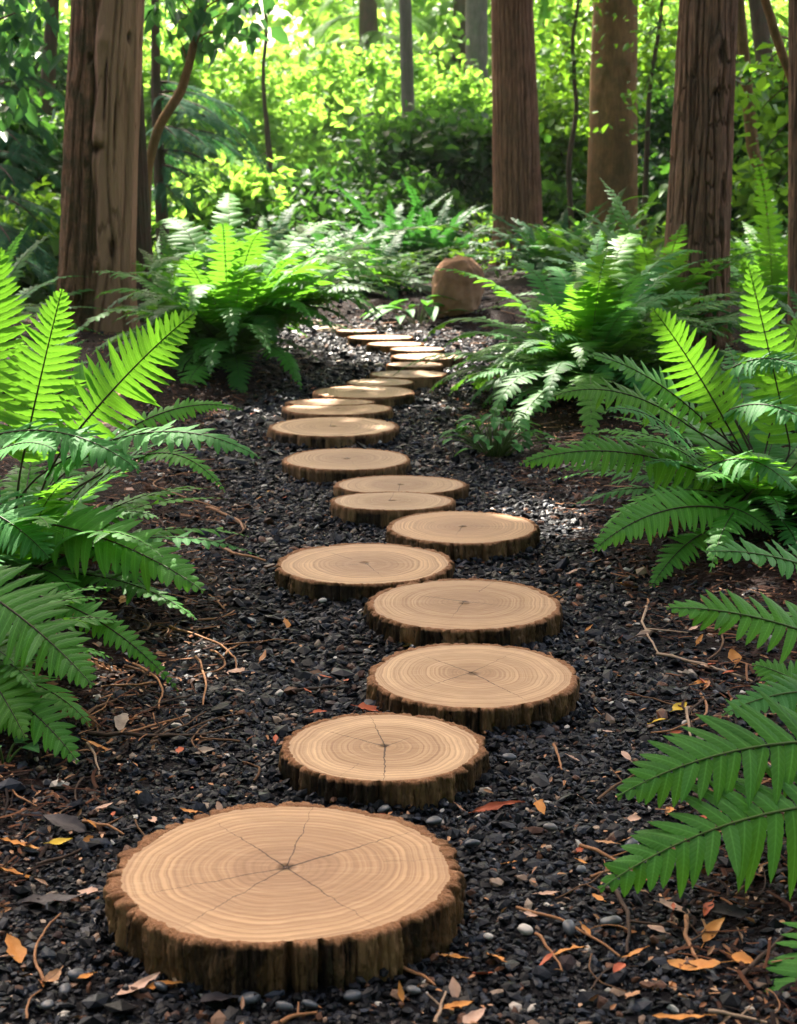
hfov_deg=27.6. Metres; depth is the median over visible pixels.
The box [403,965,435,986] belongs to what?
fallen twig
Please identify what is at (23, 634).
fern
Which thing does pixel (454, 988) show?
fallen leaf
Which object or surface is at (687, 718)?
fallen twig
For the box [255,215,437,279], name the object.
fern
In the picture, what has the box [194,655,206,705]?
fallen twig
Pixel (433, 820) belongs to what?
pebble
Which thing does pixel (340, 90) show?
shrub
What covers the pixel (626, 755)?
fallen leaf
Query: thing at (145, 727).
rootlet
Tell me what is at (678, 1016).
fallen leaf
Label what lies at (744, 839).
fern
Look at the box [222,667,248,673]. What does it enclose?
fallen leaf
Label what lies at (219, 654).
rootlet
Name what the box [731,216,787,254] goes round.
broad leaved plant
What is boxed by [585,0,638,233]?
tree
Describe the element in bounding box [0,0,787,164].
woods
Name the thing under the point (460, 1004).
fallen leaf
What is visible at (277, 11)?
sky
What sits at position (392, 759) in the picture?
log slice
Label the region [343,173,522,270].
fern
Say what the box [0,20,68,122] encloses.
shrub
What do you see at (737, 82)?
tree
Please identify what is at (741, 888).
rootlet
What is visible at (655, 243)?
undergrowth
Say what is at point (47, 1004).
pebble
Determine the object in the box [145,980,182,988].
fallen leaf
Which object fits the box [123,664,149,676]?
rootlet
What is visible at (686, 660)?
fallen twig
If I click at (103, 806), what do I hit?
fallen leaf
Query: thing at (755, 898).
rootlet
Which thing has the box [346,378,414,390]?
log slice
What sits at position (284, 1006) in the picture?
pebble
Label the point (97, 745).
fallen leaf
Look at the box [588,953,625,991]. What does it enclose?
rootlet
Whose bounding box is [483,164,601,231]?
shrub
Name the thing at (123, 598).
fallen leaf
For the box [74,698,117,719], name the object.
rootlet
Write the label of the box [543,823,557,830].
pebble
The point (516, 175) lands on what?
tree
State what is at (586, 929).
fallen leaf
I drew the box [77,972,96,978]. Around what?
fallen leaf
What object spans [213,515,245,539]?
rootlet
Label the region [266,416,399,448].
log slice
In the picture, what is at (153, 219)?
shrub
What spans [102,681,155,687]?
rootlet
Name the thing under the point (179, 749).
fallen leaf
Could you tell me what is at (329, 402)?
log slice
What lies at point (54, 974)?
fallen leaf
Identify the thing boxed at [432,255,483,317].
boulder
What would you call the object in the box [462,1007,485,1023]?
fallen leaf
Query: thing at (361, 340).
log slice
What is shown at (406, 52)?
tree
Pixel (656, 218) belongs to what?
broad leaved plant
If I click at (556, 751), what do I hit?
fallen twig
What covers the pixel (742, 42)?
tree
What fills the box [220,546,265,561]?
fallen twig
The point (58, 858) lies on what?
fallen twig
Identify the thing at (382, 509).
log slice
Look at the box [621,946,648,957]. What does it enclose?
fallen leaf
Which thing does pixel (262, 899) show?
log slice
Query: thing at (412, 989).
pebble
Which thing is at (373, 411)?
log slice
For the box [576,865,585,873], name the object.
pebble
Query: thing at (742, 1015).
fallen twig
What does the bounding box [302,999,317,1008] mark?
pebble
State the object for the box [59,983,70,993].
pebble
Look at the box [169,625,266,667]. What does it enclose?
fallen twig
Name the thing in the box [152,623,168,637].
rootlet
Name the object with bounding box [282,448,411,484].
log slice
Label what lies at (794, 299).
fern
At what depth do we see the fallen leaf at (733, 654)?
3.86 m
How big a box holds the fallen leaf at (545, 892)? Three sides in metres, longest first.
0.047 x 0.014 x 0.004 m
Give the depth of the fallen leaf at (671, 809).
2.97 m
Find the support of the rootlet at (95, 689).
on the ground
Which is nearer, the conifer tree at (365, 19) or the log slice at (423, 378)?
the log slice at (423, 378)
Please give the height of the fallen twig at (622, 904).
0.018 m
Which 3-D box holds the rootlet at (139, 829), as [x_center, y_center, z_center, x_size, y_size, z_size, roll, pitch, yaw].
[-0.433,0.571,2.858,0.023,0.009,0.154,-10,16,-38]
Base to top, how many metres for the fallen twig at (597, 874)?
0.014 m
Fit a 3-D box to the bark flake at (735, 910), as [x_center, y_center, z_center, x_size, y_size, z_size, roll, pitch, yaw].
[0.528,0.634,2.570,0.107,0.013,0.026,12,33,28]
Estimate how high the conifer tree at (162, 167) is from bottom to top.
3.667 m
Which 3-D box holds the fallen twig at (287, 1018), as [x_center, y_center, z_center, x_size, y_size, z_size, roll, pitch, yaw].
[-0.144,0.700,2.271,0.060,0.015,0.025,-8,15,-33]
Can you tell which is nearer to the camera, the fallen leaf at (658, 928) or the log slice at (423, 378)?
the fallen leaf at (658, 928)
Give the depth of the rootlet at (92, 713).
3.49 m
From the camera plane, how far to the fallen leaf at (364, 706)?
3.51 m
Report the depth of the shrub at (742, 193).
14.02 m
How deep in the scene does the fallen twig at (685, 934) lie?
2.49 m
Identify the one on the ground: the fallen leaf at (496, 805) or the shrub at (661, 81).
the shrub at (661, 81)
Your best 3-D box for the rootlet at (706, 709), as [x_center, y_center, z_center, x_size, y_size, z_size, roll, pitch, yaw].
[0.623,0.435,3.471,0.064,0.012,0.278,8,15,31]
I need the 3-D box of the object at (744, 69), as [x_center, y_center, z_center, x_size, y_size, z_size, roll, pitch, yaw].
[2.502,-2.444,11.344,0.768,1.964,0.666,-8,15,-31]
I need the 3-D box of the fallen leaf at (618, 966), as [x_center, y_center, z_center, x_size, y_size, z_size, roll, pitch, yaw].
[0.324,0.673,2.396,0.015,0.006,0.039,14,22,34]
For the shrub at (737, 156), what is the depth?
15.44 m
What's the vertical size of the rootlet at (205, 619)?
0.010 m
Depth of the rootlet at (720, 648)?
3.94 m
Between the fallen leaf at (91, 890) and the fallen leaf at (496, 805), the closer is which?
the fallen leaf at (91, 890)
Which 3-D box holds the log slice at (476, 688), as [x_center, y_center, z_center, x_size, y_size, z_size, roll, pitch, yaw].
[0.166,0.402,3.621,0.475,0.089,0.482,0,13,0]
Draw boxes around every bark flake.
[6,892,86,904]
[42,814,96,833]
[189,991,240,1002]
[698,903,763,922]
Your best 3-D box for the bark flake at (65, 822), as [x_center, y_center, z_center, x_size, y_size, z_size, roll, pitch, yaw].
[-0.589,0.556,2.893,0.120,0.013,0.037,10,34,18]
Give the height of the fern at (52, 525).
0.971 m
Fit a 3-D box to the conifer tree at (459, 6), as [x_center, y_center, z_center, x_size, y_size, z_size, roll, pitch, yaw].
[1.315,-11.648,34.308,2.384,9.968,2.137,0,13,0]
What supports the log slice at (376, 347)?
on the ground
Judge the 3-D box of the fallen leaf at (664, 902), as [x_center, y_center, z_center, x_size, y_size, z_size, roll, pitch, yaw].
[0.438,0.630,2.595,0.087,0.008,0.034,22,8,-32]
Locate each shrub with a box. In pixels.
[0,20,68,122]
[0,81,63,215]
[0,167,60,306]
[2,92,63,139]
[142,36,234,183]
[145,42,353,187]
[151,130,295,252]
[151,168,202,253]
[241,39,391,192]
[247,166,406,243]
[272,137,377,222]
[313,31,456,198]
[325,97,550,225]
[339,157,491,254]
[374,39,492,213]
[480,38,589,160]
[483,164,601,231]
[538,75,641,189]
[585,13,677,153]
[637,69,673,170]
[638,152,669,238]
[668,30,788,97]
[730,68,786,242]
[731,33,787,240]
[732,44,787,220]
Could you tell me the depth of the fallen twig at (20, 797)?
3.03 m
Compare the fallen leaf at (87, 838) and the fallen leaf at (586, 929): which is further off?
the fallen leaf at (87, 838)
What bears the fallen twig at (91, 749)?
on the ground
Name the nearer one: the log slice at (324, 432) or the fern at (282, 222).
the log slice at (324, 432)
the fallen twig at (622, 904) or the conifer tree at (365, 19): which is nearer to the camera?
the fallen twig at (622, 904)
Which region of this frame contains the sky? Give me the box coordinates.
[4,0,785,92]
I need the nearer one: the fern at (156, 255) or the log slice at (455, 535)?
the log slice at (455, 535)
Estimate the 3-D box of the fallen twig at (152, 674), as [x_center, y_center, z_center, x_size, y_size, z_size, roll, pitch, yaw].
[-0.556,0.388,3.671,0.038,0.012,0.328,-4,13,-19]
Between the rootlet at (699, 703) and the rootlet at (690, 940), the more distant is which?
the rootlet at (699, 703)
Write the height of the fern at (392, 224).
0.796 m
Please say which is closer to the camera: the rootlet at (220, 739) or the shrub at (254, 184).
the rootlet at (220, 739)
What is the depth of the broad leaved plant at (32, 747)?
3.20 m
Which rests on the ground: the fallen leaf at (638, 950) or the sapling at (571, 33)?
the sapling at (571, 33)
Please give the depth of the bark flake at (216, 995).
2.33 m
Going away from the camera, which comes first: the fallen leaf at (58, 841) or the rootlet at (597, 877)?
the rootlet at (597, 877)
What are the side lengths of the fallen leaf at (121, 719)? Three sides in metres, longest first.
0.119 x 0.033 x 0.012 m
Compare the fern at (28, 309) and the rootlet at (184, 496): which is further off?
the fern at (28, 309)
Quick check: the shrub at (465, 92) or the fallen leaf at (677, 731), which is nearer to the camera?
the fallen leaf at (677, 731)
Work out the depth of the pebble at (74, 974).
2.38 m
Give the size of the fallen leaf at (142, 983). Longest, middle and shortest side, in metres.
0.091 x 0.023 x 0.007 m
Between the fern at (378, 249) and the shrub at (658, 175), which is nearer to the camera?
the fern at (378, 249)
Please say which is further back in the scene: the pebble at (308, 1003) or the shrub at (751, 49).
the shrub at (751, 49)
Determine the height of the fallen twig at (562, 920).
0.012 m
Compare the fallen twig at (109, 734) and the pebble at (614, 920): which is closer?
the pebble at (614, 920)
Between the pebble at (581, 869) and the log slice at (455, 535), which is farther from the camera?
the log slice at (455, 535)
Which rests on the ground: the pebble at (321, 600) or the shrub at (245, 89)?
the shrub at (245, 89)
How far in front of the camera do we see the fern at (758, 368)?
6.34 m
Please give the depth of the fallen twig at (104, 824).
2.90 m
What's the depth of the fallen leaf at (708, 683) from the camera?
3.68 m
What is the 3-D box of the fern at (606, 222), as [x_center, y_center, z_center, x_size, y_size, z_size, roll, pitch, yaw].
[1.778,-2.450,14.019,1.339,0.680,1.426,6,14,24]
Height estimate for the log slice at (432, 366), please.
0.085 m
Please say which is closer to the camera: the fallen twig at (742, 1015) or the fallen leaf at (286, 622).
the fallen twig at (742, 1015)
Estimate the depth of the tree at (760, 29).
21.05 m
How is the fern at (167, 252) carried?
on the ground
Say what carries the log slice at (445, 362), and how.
on the ground
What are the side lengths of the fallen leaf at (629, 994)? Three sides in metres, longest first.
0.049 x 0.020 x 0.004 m
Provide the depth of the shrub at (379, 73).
26.82 m
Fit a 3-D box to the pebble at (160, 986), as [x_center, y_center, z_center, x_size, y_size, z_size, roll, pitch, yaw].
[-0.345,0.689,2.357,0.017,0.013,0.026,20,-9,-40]
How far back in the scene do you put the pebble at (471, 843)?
2.83 m
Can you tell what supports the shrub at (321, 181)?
on the ground
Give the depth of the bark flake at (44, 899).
2.63 m
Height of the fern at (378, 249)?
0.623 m
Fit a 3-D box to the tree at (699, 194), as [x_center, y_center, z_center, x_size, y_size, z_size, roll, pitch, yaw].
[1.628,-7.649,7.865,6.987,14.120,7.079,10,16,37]
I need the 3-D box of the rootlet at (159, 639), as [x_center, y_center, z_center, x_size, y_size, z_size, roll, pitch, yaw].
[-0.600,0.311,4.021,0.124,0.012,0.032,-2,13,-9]
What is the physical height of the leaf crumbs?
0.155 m
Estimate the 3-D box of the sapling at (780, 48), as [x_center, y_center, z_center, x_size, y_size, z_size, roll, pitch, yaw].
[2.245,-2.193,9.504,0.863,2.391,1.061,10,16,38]
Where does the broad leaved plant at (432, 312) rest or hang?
on the ground
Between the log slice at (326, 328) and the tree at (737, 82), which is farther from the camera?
the tree at (737, 82)
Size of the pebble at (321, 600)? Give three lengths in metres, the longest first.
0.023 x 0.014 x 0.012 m
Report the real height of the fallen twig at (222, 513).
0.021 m
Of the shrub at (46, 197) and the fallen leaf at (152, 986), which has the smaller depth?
the fallen leaf at (152, 986)
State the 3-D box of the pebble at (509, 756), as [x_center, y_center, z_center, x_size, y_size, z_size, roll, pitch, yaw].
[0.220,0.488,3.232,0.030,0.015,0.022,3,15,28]
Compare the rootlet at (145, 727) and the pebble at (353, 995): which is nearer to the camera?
the pebble at (353, 995)
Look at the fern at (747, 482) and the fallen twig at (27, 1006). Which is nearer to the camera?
the fallen twig at (27, 1006)
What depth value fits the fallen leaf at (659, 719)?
3.45 m
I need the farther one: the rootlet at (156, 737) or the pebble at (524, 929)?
the rootlet at (156, 737)
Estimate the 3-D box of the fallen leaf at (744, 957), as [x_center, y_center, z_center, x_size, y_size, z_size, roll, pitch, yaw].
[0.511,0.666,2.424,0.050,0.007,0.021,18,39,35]
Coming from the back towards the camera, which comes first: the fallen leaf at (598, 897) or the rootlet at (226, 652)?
the rootlet at (226, 652)
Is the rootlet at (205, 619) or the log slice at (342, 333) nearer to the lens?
the rootlet at (205, 619)
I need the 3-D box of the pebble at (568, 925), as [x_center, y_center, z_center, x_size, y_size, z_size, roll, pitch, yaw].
[0.265,0.645,2.519,0.022,0.016,0.032,10,26,-13]
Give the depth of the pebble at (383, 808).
2.97 m
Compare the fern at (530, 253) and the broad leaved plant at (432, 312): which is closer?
the broad leaved plant at (432, 312)
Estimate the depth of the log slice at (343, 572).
4.52 m
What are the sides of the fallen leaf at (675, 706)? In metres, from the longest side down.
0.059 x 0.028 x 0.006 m
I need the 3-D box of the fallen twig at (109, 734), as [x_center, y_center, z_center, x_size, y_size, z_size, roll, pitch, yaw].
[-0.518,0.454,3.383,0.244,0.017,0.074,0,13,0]
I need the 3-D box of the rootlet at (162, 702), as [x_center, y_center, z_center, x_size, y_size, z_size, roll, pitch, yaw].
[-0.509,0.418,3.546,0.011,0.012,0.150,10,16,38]
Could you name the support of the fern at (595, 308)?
on the ground
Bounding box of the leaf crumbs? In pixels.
[0,330,796,1023]
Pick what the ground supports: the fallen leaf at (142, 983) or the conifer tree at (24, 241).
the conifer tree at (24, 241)
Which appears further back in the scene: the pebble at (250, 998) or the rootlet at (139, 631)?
the rootlet at (139, 631)
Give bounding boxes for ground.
[0,207,796,1023]
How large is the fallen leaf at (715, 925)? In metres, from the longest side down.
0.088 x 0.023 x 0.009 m
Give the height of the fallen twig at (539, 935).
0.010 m
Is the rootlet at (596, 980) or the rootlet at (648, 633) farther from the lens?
the rootlet at (648, 633)
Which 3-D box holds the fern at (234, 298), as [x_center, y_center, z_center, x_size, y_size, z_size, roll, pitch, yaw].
[-0.645,-1.127,8.733,2.348,1.114,2.217,0,13,0]
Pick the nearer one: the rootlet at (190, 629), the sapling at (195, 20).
the rootlet at (190, 629)
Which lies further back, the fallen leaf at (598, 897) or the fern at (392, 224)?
the fern at (392, 224)
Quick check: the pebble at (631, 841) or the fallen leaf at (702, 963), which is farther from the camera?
the pebble at (631, 841)
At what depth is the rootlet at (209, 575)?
4.58 m
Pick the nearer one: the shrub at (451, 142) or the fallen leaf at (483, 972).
the fallen leaf at (483, 972)
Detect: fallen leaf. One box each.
[0,837,39,848]
[0,867,30,877]
[5,933,26,970]
[42,966,63,981]
[43,838,71,843]
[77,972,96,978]
[78,886,101,896]
[81,738,107,749]
[83,835,92,841]
[93,802,112,809]
[111,972,160,997]
[114,713,128,730]
[118,595,125,604]
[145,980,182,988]
[148,816,156,822]
[156,651,166,655]
[175,746,183,753]
[180,808,199,812]
[189,746,214,754]
[216,801,222,809]
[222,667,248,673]
[258,649,265,662]
[283,617,290,627]
[311,709,325,712]
[353,702,381,711]
[398,981,403,1002]
[437,1001,472,1010]
[438,953,467,957]
[449,976,460,996]
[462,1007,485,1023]
[468,800,524,812]
[472,972,495,973]
[486,952,506,961]
[519,910,537,915]
[533,799,545,814]
[533,891,560,894]
[540,950,554,964]
[554,945,588,954]
[579,921,590,934]
[593,894,606,901]
[594,840,618,843]
[613,962,625,972]
[616,582,638,587]
[621,751,631,761]
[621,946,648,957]
[624,814,640,820]
[625,990,639,998]
[647,718,668,723]
[647,925,669,933]
[652,1013,716,1019]
[653,898,689,913]
[666,730,682,733]
[666,806,673,814]
[667,959,731,969]
[670,702,686,711]
[689,679,710,684]
[695,634,702,645]
[701,917,724,947]
[703,680,709,688]
[703,899,713,916]
[725,952,753,963]
[728,649,741,663]
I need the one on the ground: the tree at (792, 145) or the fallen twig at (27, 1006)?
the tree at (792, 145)
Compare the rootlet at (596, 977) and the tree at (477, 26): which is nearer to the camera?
the rootlet at (596, 977)
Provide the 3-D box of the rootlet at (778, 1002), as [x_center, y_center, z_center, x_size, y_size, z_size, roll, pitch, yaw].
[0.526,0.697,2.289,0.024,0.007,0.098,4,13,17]
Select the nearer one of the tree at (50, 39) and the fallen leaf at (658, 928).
the fallen leaf at (658, 928)
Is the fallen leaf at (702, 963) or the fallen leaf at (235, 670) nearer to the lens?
the fallen leaf at (702, 963)
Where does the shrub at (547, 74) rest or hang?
on the ground
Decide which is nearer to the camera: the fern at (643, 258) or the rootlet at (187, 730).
the rootlet at (187, 730)
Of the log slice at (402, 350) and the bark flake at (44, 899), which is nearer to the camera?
the bark flake at (44, 899)
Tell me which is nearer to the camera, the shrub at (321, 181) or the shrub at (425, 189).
the shrub at (425, 189)
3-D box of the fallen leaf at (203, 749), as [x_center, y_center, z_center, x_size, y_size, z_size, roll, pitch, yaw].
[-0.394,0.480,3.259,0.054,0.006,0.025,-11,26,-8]
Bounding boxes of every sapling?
[0,0,64,140]
[143,0,289,230]
[243,0,274,185]
[534,0,624,232]
[608,0,677,245]
[739,0,788,129]
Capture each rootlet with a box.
[60,696,110,719]
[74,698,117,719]
[74,776,84,799]
[93,688,151,714]
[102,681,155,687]
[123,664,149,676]
[126,611,150,634]
[129,712,188,731]
[134,819,144,835]
[138,634,180,640]
[139,694,191,712]
[142,469,232,508]
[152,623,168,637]
[152,711,205,739]
[182,626,199,630]
[185,712,251,732]
[191,723,211,752]
[193,649,225,677]
[198,571,216,585]
[198,610,234,620]
[200,724,239,741]
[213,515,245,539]
[224,639,291,655]
[242,761,260,781]
[555,868,605,898]
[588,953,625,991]
[590,924,627,930]
[592,966,637,988]
[596,767,634,800]
[625,617,674,642]
[626,691,680,706]
[650,693,707,733]
[664,917,714,955]
[686,697,713,727]
[705,624,723,661]
[721,867,765,916]
[734,872,755,895]
[761,988,780,1022]
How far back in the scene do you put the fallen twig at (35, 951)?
2.45 m
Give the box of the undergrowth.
[152,197,786,276]
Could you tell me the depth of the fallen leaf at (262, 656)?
3.87 m
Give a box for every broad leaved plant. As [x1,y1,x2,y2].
[0,737,38,763]
[362,295,472,324]
[439,408,559,457]
[621,184,740,238]
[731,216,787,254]
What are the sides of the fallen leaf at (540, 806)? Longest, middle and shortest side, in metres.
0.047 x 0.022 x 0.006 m
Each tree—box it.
[0,2,65,297]
[38,0,58,121]
[56,0,144,336]
[136,78,154,322]
[146,0,273,259]
[305,0,439,197]
[399,0,414,118]
[412,0,491,87]
[465,0,487,91]
[488,0,542,265]
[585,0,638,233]
[663,0,737,350]
[736,49,740,85]
[737,0,780,232]
[748,0,773,76]
[785,0,796,371]
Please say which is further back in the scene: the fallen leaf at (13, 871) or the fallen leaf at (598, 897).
the fallen leaf at (13, 871)
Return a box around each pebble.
[40,999,53,1009]
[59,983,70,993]
[67,968,85,981]
[154,981,167,991]
[238,991,260,1005]
[275,1001,293,1011]
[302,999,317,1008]
[318,598,326,602]
[343,990,360,1001]
[377,805,390,812]
[406,985,420,993]
[426,816,441,825]
[464,839,480,846]
[484,933,492,939]
[502,753,516,760]
[518,923,532,934]
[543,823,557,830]
[562,919,575,935]
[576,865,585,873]
[600,915,621,926]
[624,838,637,844]
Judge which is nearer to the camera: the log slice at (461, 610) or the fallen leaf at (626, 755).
the fallen leaf at (626, 755)
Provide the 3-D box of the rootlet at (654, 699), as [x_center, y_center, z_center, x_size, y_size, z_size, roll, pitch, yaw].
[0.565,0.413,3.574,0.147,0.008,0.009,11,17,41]
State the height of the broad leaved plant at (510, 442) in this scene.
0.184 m
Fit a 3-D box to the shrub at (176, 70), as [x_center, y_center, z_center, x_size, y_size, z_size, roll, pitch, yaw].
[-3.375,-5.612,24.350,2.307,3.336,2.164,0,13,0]
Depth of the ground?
4.12 m
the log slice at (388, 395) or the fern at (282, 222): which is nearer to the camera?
the log slice at (388, 395)
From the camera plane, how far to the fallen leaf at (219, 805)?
3.00 m
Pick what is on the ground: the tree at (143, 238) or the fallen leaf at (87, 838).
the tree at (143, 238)
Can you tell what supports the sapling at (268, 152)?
on the ground
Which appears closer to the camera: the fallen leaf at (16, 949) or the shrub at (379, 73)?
the fallen leaf at (16, 949)
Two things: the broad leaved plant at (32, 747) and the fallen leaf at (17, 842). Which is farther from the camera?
the broad leaved plant at (32, 747)
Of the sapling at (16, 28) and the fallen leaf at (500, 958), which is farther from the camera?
the sapling at (16, 28)
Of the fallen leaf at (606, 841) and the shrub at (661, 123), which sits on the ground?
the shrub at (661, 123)
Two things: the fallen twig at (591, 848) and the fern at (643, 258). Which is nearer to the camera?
the fallen twig at (591, 848)
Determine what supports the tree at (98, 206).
on the ground
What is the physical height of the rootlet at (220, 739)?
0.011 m
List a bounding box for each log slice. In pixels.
[103,801,466,1002]
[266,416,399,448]
[275,543,454,603]
[278,712,490,810]
[281,404,393,419]
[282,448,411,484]
[285,398,375,406]
[313,385,414,408]
[316,326,337,332]
[329,491,455,528]
[333,475,469,499]
[336,329,376,337]
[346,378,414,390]
[347,335,412,346]
[363,578,562,646]
[366,341,424,353]
[366,643,580,734]
[369,370,447,388]
[385,510,540,561]
[386,362,443,372]
[390,347,444,356]
[390,353,462,367]
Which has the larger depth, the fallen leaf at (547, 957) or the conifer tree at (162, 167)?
the conifer tree at (162, 167)
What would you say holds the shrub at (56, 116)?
on the ground
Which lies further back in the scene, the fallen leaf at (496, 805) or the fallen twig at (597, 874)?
the fallen leaf at (496, 805)
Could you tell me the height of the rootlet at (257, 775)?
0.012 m
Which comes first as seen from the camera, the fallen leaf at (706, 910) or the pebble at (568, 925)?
the pebble at (568, 925)
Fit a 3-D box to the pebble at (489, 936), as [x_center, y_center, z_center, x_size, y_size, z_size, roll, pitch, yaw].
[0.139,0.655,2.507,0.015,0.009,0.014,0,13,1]
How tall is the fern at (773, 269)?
1.068 m
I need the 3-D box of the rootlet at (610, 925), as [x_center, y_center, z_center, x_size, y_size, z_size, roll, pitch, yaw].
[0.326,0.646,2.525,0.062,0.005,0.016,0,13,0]
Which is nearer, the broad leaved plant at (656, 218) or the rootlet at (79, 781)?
the rootlet at (79, 781)
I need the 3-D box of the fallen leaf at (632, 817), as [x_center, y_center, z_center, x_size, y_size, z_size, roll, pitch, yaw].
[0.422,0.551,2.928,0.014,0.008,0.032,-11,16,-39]
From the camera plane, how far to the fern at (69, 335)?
7.40 m
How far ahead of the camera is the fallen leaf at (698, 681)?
3.70 m
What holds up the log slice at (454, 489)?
on the ground
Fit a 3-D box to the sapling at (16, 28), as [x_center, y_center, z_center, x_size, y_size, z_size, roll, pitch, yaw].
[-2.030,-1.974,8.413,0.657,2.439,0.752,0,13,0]
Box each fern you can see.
[0,223,141,335]
[0,247,260,649]
[0,563,177,763]
[2,327,92,379]
[41,216,260,300]
[77,193,488,392]
[139,221,361,360]
[185,201,384,293]
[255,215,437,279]
[271,227,485,299]
[296,182,492,265]
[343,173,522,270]
[393,229,786,440]
[446,199,634,277]
[471,177,787,349]
[513,186,665,255]
[519,264,796,586]
[597,537,796,991]
[600,338,796,431]
[645,152,787,324]
[726,287,796,351]
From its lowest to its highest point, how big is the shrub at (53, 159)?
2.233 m
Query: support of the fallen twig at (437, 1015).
on the ground
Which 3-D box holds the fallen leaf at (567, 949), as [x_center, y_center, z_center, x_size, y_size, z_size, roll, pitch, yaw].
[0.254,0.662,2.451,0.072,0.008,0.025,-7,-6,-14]
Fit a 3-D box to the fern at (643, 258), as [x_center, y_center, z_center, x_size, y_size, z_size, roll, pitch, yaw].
[1.392,-1.368,8.992,1.978,0.930,1.909,0,13,0]
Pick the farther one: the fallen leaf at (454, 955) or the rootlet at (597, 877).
the rootlet at (597, 877)
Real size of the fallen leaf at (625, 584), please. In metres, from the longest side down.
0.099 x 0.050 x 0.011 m
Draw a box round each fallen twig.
[0,774,37,806]
[25,989,41,1019]
[33,913,60,983]
[37,848,81,864]
[82,817,124,834]
[86,742,99,774]
[88,721,206,737]
[132,662,163,709]
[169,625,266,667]
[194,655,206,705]
[205,506,243,529]
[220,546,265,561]
[279,1002,317,1023]
[294,682,346,691]
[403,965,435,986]
[427,991,446,1023]
[516,906,619,956]
[534,932,562,971]
[552,743,562,770]
[579,843,632,870]
[589,860,610,878]
[614,889,663,953]
[641,605,687,651]
[656,652,752,681]
[683,914,706,972]
[685,707,691,735]
[708,1004,767,1023]
[735,928,794,982]
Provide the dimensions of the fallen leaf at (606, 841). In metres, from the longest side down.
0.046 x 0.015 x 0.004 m
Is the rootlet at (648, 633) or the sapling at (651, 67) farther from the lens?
the sapling at (651, 67)
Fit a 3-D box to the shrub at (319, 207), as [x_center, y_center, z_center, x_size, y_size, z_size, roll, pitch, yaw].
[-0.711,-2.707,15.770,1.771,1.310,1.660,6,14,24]
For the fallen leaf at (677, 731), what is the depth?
3.38 m

